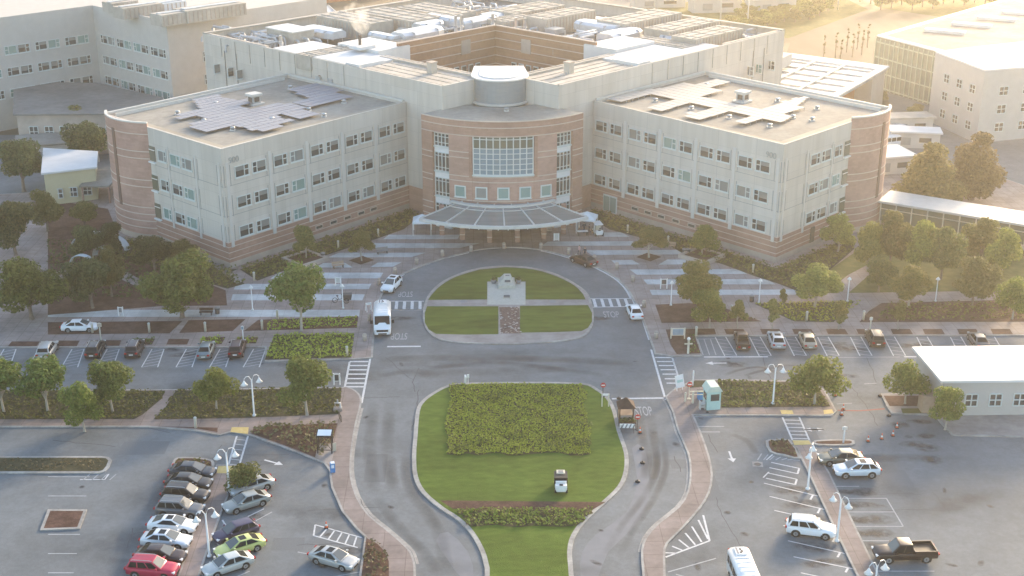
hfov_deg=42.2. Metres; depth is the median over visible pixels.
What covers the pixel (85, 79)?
window
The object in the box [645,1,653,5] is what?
door
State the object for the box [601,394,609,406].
gate frame
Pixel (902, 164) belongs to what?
window
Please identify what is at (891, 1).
tree
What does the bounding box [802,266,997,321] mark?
lawn path
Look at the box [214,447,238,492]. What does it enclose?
street lamp
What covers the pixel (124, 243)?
garden arch
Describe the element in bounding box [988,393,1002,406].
window
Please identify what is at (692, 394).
barrier gate
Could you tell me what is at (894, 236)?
broadleaf tree
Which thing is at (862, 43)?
slender tree
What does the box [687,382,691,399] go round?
no entry sign
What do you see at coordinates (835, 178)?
window
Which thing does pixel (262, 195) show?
window
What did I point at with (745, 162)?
window
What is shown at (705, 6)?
door
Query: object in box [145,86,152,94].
window
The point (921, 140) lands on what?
window
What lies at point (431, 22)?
silver duct
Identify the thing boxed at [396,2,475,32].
air handling unit
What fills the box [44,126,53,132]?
window
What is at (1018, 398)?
window
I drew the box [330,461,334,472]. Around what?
blue dispenser
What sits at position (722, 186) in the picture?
window
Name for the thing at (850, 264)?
lawn
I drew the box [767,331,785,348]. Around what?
suv car
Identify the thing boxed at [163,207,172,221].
window
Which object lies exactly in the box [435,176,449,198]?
bay window
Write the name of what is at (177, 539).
sedan car
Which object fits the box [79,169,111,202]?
covered walk
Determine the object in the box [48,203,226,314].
garden soil
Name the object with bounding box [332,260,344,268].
bench
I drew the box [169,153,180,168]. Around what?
window
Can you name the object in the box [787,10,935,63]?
dirt lot
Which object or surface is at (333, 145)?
window
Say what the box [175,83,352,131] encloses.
solar array
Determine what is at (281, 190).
window
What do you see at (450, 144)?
hospital building
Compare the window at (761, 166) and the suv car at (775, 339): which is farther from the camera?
the window at (761, 166)
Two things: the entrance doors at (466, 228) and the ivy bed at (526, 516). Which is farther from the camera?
the entrance doors at (466, 228)
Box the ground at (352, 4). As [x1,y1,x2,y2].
[0,0,938,134]
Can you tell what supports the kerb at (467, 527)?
on the asphalt road at (974, 527)
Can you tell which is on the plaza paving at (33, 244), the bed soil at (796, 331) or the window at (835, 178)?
the bed soil at (796, 331)
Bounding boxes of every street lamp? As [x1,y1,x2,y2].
[192,507,218,557]
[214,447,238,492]
[241,374,262,416]
[764,364,785,404]
[805,443,816,489]
[829,492,852,541]
[864,559,889,575]
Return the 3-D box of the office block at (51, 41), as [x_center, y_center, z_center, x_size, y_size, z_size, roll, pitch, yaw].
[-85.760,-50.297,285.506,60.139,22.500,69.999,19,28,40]
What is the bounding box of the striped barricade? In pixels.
[620,424,635,432]
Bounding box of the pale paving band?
[48,232,795,316]
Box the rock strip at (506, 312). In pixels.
[499,307,519,332]
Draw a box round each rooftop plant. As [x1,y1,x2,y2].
[102,0,137,12]
[112,1,162,19]
[150,10,185,26]
[159,0,186,10]
[172,0,246,23]
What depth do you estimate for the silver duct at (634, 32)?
249.25 m
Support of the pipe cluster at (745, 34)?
on the hospital building at (450, 144)
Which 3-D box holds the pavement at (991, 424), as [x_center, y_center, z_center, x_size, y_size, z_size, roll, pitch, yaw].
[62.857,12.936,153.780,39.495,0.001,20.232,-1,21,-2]
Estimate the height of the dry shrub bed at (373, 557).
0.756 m
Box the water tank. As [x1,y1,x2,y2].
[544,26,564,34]
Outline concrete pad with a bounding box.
[315,444,333,463]
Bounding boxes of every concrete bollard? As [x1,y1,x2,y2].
[362,333,366,340]
[367,313,371,320]
[642,300,645,307]
[654,331,657,338]
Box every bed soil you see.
[8,341,39,345]
[48,321,181,334]
[59,341,78,345]
[106,340,120,345]
[115,210,853,291]
[145,339,154,344]
[161,423,388,575]
[166,339,188,344]
[179,319,244,332]
[200,337,224,343]
[237,337,257,342]
[245,316,357,330]
[656,303,758,322]
[666,329,715,353]
[724,329,743,333]
[756,301,852,321]
[760,329,780,333]
[792,329,813,333]
[826,329,847,333]
[856,329,864,333]
[860,300,1023,321]
[884,396,917,405]
[891,329,912,333]
[923,329,944,333]
[957,329,977,333]
[991,329,1012,333]
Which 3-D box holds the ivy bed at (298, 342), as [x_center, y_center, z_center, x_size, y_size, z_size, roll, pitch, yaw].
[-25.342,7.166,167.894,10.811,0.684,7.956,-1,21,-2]
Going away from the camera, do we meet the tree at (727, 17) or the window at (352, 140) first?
the window at (352, 140)
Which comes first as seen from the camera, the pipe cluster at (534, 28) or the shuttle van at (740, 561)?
the shuttle van at (740, 561)
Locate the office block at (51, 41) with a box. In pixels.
[0,0,326,130]
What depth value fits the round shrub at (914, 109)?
278.71 m
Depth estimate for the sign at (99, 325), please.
167.90 m
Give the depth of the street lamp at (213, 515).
121.83 m
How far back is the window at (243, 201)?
193.32 m
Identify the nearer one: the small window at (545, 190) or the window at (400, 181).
the small window at (545, 190)
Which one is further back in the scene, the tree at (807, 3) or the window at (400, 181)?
the tree at (807, 3)
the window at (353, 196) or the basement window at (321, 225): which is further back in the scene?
the window at (353, 196)
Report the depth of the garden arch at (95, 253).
197.75 m
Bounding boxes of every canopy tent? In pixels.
[412,214,431,229]
[576,211,597,234]
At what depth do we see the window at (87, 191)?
224.20 m
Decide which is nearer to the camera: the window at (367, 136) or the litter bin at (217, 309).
the litter bin at (217, 309)
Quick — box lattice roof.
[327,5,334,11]
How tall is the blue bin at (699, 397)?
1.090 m
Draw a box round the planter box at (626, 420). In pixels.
[618,417,635,427]
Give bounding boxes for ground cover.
[0,457,102,469]
[46,238,191,299]
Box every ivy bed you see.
[0,386,341,418]
[134,336,154,343]
[200,334,224,343]
[236,335,256,342]
[266,331,353,358]
[267,315,356,329]
[457,505,592,525]
[689,334,698,351]
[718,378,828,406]
[756,300,860,321]
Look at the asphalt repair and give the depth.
140.30 m
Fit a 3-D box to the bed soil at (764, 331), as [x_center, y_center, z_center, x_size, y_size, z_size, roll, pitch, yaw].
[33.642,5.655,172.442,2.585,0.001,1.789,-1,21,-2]
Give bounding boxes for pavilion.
[781,52,888,104]
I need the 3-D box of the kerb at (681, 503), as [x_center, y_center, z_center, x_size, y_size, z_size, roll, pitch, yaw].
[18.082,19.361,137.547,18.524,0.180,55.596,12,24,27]
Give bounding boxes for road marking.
[0,251,999,575]
[1,292,996,575]
[838,408,884,410]
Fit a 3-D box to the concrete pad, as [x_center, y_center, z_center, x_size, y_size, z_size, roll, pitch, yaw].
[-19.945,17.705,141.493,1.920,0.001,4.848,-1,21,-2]
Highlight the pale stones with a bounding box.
[498,306,521,332]
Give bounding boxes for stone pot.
[491,276,496,283]
[515,276,523,283]
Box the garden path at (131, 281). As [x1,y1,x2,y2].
[48,260,241,284]
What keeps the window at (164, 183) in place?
in the hospital building at (450, 144)
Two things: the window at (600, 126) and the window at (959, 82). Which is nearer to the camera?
the window at (600, 126)
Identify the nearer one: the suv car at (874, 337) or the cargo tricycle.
the suv car at (874, 337)
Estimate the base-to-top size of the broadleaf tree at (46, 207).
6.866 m
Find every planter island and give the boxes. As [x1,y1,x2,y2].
[0,458,107,470]
[44,511,82,527]
[175,458,210,465]
[769,440,797,456]
[816,441,851,443]
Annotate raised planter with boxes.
[281,249,329,266]
[678,248,724,263]
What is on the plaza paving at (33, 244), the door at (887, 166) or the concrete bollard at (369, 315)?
the concrete bollard at (369, 315)
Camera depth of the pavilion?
283.10 m
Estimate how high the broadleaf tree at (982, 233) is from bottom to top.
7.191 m
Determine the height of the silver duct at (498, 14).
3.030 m
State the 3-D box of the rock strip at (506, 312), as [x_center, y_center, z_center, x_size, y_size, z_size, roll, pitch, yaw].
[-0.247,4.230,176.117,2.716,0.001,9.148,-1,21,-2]
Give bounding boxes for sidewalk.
[0,388,412,575]
[643,380,834,575]
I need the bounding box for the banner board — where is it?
[674,374,684,389]
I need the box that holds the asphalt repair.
[69,353,916,550]
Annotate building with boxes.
[13,82,162,153]
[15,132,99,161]
[41,148,98,203]
[104,0,891,267]
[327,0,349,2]
[630,0,685,7]
[688,0,741,12]
[745,0,795,13]
[873,0,1023,104]
[884,144,914,174]
[889,125,942,148]
[890,111,936,126]
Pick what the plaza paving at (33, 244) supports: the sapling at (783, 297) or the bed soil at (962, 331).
the bed soil at (962, 331)
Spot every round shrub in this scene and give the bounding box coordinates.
[223,461,260,490]
[883,91,888,99]
[907,106,919,111]
[912,103,923,110]
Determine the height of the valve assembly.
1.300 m
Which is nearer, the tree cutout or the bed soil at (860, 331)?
the bed soil at (860, 331)
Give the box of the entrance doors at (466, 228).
[466,228,536,230]
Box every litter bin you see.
[214,306,219,313]
[749,294,754,301]
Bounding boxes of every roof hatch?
[426,60,437,73]
[563,60,574,73]
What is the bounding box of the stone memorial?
[498,274,514,288]
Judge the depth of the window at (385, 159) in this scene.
214.09 m
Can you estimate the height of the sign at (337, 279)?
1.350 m
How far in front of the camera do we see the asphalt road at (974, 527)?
139.90 m
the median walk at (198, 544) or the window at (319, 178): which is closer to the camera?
the median walk at (198, 544)
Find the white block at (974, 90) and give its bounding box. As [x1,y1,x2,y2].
[929,42,1023,140]
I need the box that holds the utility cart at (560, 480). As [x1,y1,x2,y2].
[554,470,567,492]
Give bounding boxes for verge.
[643,0,867,37]
[879,0,1023,16]
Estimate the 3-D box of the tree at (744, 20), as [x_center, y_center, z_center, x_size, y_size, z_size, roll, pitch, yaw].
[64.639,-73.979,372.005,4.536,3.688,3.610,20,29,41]
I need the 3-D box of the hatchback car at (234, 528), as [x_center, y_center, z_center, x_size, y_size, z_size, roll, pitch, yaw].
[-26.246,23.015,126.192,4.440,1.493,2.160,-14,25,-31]
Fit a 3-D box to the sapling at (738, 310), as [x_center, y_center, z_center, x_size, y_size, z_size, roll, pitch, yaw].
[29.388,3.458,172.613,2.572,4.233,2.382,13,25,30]
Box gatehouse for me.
[912,345,1023,414]
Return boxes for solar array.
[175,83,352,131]
[607,79,808,124]
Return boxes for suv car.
[35,341,58,358]
[84,340,105,358]
[123,553,180,575]
[124,339,144,357]
[153,494,205,518]
[159,480,210,502]
[228,339,246,357]
[380,274,402,292]
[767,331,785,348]
[785,513,835,540]
[832,458,881,478]
[864,329,885,346]
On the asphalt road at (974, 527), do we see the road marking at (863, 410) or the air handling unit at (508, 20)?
the road marking at (863, 410)
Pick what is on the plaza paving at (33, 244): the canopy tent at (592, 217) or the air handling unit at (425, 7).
the canopy tent at (592, 217)
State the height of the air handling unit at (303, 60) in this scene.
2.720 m
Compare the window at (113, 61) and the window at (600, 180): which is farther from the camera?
the window at (113, 61)
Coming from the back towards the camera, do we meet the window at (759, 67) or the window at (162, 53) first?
the window at (162, 53)
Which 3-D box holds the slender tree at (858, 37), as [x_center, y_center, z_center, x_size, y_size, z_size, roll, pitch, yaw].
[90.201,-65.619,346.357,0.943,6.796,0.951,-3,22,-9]
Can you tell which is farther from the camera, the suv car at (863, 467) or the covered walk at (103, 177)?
the covered walk at (103, 177)
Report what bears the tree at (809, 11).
on the verge at (792, 28)
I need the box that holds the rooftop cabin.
[265,23,314,45]
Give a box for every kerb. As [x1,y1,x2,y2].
[0,179,1023,361]
[0,387,415,575]
[0,456,111,473]
[40,509,86,530]
[171,457,214,466]
[178,465,235,575]
[412,382,628,575]
[423,266,593,344]
[641,379,836,575]
[766,438,800,458]
[792,440,879,575]
[812,439,854,445]
[881,393,1023,437]
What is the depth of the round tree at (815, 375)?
150.53 m
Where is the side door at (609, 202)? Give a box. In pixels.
[603,193,616,213]
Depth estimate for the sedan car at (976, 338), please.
167.77 m
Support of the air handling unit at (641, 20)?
on the hospital building at (450, 144)
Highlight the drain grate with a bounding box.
[752,461,762,466]
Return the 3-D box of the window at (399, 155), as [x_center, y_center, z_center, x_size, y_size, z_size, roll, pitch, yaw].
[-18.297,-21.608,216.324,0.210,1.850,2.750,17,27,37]
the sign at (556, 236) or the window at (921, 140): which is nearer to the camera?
the sign at (556, 236)
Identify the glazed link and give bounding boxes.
[878,190,1023,249]
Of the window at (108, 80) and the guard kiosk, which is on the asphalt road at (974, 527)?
the guard kiosk
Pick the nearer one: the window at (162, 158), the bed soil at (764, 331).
the bed soil at (764, 331)
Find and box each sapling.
[728,299,748,328]
[767,298,781,328]
[779,288,787,305]
[833,300,848,329]
[890,300,907,329]
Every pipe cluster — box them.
[201,25,266,41]
[224,29,285,52]
[256,32,333,42]
[441,26,467,32]
[450,0,516,11]
[479,23,549,33]
[563,29,600,40]
[742,27,761,37]
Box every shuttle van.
[370,300,393,334]
[726,547,759,575]
[887,133,900,144]
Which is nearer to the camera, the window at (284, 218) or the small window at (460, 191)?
the window at (284, 218)
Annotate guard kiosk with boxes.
[616,397,635,419]
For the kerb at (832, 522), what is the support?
on the asphalt road at (974, 527)
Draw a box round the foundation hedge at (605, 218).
[116,207,853,287]
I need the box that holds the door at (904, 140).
[901,137,910,144]
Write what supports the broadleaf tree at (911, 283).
on the bed soil at (874, 313)
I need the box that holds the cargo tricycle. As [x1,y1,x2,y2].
[332,292,351,302]
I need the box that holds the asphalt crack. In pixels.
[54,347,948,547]
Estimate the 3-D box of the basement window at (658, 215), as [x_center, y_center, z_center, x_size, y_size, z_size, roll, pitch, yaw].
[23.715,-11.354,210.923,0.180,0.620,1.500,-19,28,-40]
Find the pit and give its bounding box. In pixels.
[638,253,659,260]
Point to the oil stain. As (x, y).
(878, 534)
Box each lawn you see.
[416,383,624,575]
[425,267,591,334]
[828,229,1023,292]
[901,408,920,412]
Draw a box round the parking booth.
[699,380,722,409]
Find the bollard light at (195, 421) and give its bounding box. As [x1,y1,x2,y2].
[193,416,196,427]
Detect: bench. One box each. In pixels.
[199,308,212,315]
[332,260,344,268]
[376,246,387,254]
[667,241,675,248]
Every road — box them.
[0,135,1023,575]
[587,0,1023,166]
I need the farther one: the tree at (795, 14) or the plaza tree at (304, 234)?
the tree at (795, 14)
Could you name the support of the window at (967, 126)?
in the white block at (974, 90)
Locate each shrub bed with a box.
[175,457,209,465]
[250,420,336,454]
[363,536,388,575]
[770,438,795,453]
[878,300,1023,320]
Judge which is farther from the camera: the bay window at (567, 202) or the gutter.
the bay window at (567, 202)
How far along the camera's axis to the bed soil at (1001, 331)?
172.46 m
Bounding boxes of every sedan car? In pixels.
[59,319,98,331]
[132,543,187,562]
[138,528,192,548]
[145,514,198,533]
[163,471,213,488]
[167,461,216,477]
[196,341,215,358]
[200,550,255,575]
[213,533,266,556]
[221,489,271,514]
[227,473,275,496]
[307,545,359,571]
[569,253,598,266]
[625,304,643,319]
[798,332,816,348]
[817,448,865,466]
[967,332,989,345]
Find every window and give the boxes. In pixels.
[0,90,5,99]
[4,45,17,55]
[7,66,19,76]
[10,87,21,97]
[17,43,30,53]
[20,64,33,74]
[29,126,38,133]
[35,40,47,50]
[37,61,49,71]
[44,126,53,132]
[47,38,59,48]
[50,59,62,69]
[57,188,63,198]
[64,36,77,46]
[67,57,78,66]
[69,77,81,82]
[69,187,77,196]
[77,34,89,44]
[79,55,91,64]
[82,75,93,82]
[83,187,92,194]
[100,34,107,44]
[102,55,109,64]
[105,75,112,85]
[107,36,115,46]
[110,57,117,66]
[112,77,119,87]
[116,38,123,48]
[119,59,126,69]
[121,80,128,89]
[124,40,131,50]
[126,61,133,71]
[128,81,135,90]
[133,42,140,52]
[135,63,143,73]
[137,84,145,93]
[141,44,148,54]
[143,65,150,75]
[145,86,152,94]
[148,145,155,161]
[150,46,158,56]
[151,174,158,190]
[152,68,160,78]
[154,89,162,96]
[154,203,161,218]
[157,149,166,163]
[158,48,166,58]
[160,70,168,80]
[160,179,169,192]
[162,91,169,99]
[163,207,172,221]
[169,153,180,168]
[172,183,183,197]
[175,211,186,226]
[181,157,192,172]
[184,187,195,201]
[186,216,197,230]
[213,64,220,74]
[227,67,233,77]
[234,163,249,178]
[236,69,242,79]
[237,193,252,208]
[239,222,254,238]
[252,158,267,173]
[254,188,269,203]
[256,217,271,232]
[273,153,287,168]
[275,182,289,197]
[277,211,291,226]
[290,148,304,163]
[291,177,305,192]
[293,206,307,221]
[310,143,324,157]
[312,172,325,186]
[313,200,327,214]
[315,224,322,229]
[326,139,338,153]
[327,167,340,181]
[329,195,342,209]
[345,134,358,148]
[347,162,359,176]
[348,189,360,203]
[360,130,372,143]
[361,157,374,171]
[362,185,375,198]
[379,125,390,138]
[380,152,391,166]
[381,179,392,193]
[393,121,404,134]
[393,148,405,162]
[394,175,406,188]
[433,132,448,148]
[434,151,448,173]
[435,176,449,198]
[436,202,448,210]
[454,185,465,198]
[468,64,472,71]
[472,136,533,176]
[475,187,487,199]
[497,187,509,199]
[519,186,531,199]
[526,65,530,71]
[540,184,551,197]
[556,175,570,197]
[556,200,569,208]
[557,131,571,147]
[557,150,570,172]
[593,173,605,186]
[594,147,606,160]
[595,120,607,133]
[608,150,620,164]
[608,177,620,191]
[610,123,621,137]
[626,182,638,196]
[627,155,639,169]
[628,128,640,141]
[641,187,653,200]
[642,159,655,173]
[643,131,656,145]
[644,210,651,214]
[657,214,664,219]
[661,164,674,179]
[661,192,673,206]
[662,136,676,150]
[664,1,676,3]
[672,218,679,223]
[675,196,689,211]
[677,169,690,183]
[678,140,692,154]
[688,223,695,228]
[696,202,710,217]
[697,174,711,188]
[699,145,713,160]
[711,394,719,400]
[712,207,726,221]
[714,178,728,193]
[715,149,730,164]
[722,3,732,6]
[733,213,748,228]
[735,184,750,199]
[737,154,752,169]
[747,66,753,76]
[750,218,765,233]
[752,189,768,204]
[754,159,770,174]
[755,64,762,74]
[768,60,774,70]
[805,210,815,225]
[807,181,818,196]
[810,152,820,167]
[816,205,826,220]
[818,177,828,192]
[821,148,831,162]
[828,201,837,215]
[831,173,839,187]
[833,144,842,158]
[838,197,844,212]
[841,169,847,184]
[844,140,850,155]
[897,162,907,167]
[915,123,925,125]
[919,138,931,142]
[939,108,945,118]
[941,91,947,101]
[943,73,949,83]
[952,114,957,123]
[954,96,960,106]
[956,78,962,88]
[964,119,970,129]
[964,393,978,406]
[967,101,973,111]
[969,83,975,93]
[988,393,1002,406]
[993,122,1003,131]
[996,104,1005,113]
[998,86,1008,95]
[1012,393,1023,405]
[1017,120,1023,129]
[1020,103,1023,111]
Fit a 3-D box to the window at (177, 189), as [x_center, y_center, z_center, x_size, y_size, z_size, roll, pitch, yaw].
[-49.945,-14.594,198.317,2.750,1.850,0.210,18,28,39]
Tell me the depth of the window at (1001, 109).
259.26 m
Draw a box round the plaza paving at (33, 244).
[0,174,1023,359]
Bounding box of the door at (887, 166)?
[885,163,890,171]
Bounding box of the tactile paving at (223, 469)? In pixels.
[217,409,832,472]
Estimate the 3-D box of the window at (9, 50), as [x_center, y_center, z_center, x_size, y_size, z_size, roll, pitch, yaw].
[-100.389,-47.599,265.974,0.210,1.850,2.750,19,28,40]
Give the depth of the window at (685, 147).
203.59 m
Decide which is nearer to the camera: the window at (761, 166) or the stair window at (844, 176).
the window at (761, 166)
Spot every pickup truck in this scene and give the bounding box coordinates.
[734,331,750,349]
[871,537,939,564]
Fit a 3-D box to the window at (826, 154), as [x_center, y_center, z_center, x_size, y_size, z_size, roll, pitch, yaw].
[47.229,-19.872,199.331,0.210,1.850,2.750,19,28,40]
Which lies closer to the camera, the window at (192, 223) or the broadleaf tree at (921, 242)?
the broadleaf tree at (921, 242)
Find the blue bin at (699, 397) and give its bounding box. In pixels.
[697,389,702,399]
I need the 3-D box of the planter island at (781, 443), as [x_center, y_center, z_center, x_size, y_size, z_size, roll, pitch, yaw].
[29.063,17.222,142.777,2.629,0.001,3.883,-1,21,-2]
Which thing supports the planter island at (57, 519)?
on the kerb at (78, 527)
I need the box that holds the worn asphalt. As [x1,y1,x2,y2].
[436,444,649,575]
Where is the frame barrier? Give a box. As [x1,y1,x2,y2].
[365,302,371,310]
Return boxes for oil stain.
[80,317,990,567]
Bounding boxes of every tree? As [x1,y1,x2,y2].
[0,138,41,191]
[0,200,34,255]
[0,256,71,319]
[0,356,22,411]
[10,353,66,411]
[25,189,65,231]
[57,381,103,431]
[59,120,106,151]
[60,257,110,308]
[67,105,81,110]
[67,224,104,255]
[68,200,97,225]
[86,359,134,410]
[91,244,125,296]
[98,221,121,249]
[131,235,172,271]
[136,247,213,318]
[169,238,199,260]
[191,366,240,408]
[263,260,325,330]
[276,353,333,415]
[292,224,317,257]
[348,229,375,260]
[631,225,669,257]
[674,259,722,316]
[687,224,721,253]
[690,287,727,327]
[724,15,738,20]
[728,18,739,22]
[733,8,747,15]
[736,17,748,23]
[737,14,752,20]
[745,5,757,14]
[749,10,761,18]
[753,17,765,25]
[760,9,769,17]
[762,12,773,25]
[767,6,780,12]
[771,12,784,23]
[777,4,791,9]
[777,8,790,21]
[787,353,851,403]
[789,9,801,21]
[790,262,844,307]
[799,0,812,7]
[802,6,816,19]
[813,3,827,15]
[819,212,856,253]
[823,35,825,56]
[825,0,834,10]
[835,32,838,57]
[846,28,849,52]
[851,33,854,57]
[853,221,886,270]
[856,23,859,49]
[861,30,864,54]
[865,254,898,291]
[866,24,870,47]
[874,0,886,9]
[879,209,914,260]
[882,358,931,403]
[884,0,898,7]
[887,265,934,307]
[890,142,969,200]
[903,219,937,270]
[907,0,920,9]
[922,226,968,279]
[927,0,938,8]
[927,386,966,429]
[952,131,1007,199]
[952,256,1003,305]
[960,217,1000,255]
[984,227,1022,272]
[990,275,1023,318]
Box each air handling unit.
[296,45,352,70]
[316,11,393,39]
[354,6,439,30]
[382,37,417,42]
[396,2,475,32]
[487,13,526,28]
[490,1,564,15]
[523,7,595,33]
[597,8,681,34]
[637,36,698,48]
[644,17,719,36]
[671,25,742,45]
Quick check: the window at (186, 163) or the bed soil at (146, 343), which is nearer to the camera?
the bed soil at (146, 343)
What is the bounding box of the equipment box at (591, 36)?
[575,34,594,40]
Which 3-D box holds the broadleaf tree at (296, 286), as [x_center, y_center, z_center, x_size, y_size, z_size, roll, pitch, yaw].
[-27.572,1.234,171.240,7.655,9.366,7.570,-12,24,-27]
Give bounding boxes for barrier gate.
[684,391,702,403]
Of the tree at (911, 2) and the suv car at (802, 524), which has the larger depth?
the tree at (911, 2)
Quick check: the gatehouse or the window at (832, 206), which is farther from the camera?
the window at (832, 206)
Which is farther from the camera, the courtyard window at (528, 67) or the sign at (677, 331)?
the courtyard window at (528, 67)
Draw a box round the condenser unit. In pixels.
[315,75,321,80]
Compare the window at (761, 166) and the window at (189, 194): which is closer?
the window at (761, 166)
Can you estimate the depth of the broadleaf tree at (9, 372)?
148.71 m
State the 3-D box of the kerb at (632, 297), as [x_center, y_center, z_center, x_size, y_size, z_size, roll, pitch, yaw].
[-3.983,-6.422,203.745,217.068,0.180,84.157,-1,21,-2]
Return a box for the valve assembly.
[333,399,342,411]
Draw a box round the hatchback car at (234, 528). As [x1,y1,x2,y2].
[211,516,260,543]
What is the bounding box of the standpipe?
[684,337,692,353]
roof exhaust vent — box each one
[245,91,264,105]
[732,89,752,103]
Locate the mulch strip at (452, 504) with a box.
[440,500,604,508]
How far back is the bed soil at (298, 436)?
144.17 m
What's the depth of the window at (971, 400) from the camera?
149.26 m
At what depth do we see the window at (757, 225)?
197.04 m
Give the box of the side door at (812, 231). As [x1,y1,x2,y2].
[809,226,814,242]
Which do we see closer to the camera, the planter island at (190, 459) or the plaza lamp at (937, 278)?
the planter island at (190, 459)
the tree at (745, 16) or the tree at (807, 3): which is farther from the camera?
the tree at (807, 3)
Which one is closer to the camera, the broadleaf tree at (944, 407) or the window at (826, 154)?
the broadleaf tree at (944, 407)
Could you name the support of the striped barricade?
on the asphalt road at (974, 527)
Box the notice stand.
[316,429,332,453]
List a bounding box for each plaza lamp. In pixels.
[249,285,253,310]
[340,284,343,308]
[670,281,673,305]
[758,278,762,302]
[846,277,851,301]
[934,277,939,301]
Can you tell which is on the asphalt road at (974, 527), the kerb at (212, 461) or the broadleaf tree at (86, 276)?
the kerb at (212, 461)
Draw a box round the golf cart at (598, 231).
[592,220,603,235]
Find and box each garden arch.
[69,254,90,265]
[71,231,129,251]
[92,245,103,258]
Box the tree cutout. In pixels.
[349,256,372,264]
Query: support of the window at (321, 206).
in the hospital building at (450, 144)
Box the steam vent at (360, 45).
[349,35,375,50]
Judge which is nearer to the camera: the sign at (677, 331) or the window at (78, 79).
the sign at (677, 331)
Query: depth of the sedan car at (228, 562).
120.60 m
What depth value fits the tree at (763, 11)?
382.94 m
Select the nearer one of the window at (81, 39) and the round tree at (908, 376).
the round tree at (908, 376)
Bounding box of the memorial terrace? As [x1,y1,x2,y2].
[487,282,525,304]
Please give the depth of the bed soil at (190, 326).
174.32 m
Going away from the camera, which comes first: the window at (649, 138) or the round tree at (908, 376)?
the round tree at (908, 376)
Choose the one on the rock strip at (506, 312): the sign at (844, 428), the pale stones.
the pale stones
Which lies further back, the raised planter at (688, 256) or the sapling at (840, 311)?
the raised planter at (688, 256)
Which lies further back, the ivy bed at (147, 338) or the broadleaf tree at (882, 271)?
the broadleaf tree at (882, 271)
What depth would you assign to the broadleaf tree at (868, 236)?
190.79 m
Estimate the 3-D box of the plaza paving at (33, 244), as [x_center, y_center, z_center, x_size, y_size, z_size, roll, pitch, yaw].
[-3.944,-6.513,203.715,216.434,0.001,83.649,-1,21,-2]
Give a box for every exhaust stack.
[279,35,282,46]
[454,15,457,31]
[459,15,462,30]
[491,14,494,24]
[514,17,517,27]
[523,18,526,29]
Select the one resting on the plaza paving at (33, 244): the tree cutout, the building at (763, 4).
the tree cutout
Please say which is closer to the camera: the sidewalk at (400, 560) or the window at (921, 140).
the sidewalk at (400, 560)
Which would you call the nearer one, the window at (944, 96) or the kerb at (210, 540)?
the kerb at (210, 540)
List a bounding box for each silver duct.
[304,24,345,43]
[368,31,399,39]
[391,25,443,38]
[412,19,443,28]
[428,13,463,31]
[463,14,495,29]
[478,11,504,16]
[574,19,620,30]
[596,27,642,39]
[659,35,670,38]
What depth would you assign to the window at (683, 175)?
205.24 m
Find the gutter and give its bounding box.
[351,399,688,563]
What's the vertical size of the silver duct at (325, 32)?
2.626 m
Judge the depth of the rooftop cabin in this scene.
248.98 m
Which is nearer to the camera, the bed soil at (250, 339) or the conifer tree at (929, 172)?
the bed soil at (250, 339)
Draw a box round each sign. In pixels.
[97,323,101,339]
[117,307,123,315]
[333,373,340,384]
[335,277,340,285]
[554,233,558,240]
[635,414,640,430]
[660,278,667,288]
[670,328,685,338]
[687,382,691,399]
[842,426,846,442]
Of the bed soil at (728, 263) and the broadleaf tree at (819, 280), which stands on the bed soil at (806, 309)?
the broadleaf tree at (819, 280)
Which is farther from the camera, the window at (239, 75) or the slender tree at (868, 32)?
the slender tree at (868, 32)
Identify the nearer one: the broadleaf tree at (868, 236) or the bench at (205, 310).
the bench at (205, 310)
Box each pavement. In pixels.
[426,266,590,342]
[883,394,1023,435]
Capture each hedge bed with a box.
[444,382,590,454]
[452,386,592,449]
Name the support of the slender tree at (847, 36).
on the dirt lot
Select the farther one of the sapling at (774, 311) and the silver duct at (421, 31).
the silver duct at (421, 31)
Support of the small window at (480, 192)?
in the hospital building at (450, 144)
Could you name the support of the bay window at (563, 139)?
in the hospital building at (450, 144)
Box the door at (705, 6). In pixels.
[703,4,712,10]
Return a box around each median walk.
[180,465,231,575]
[797,444,877,575]

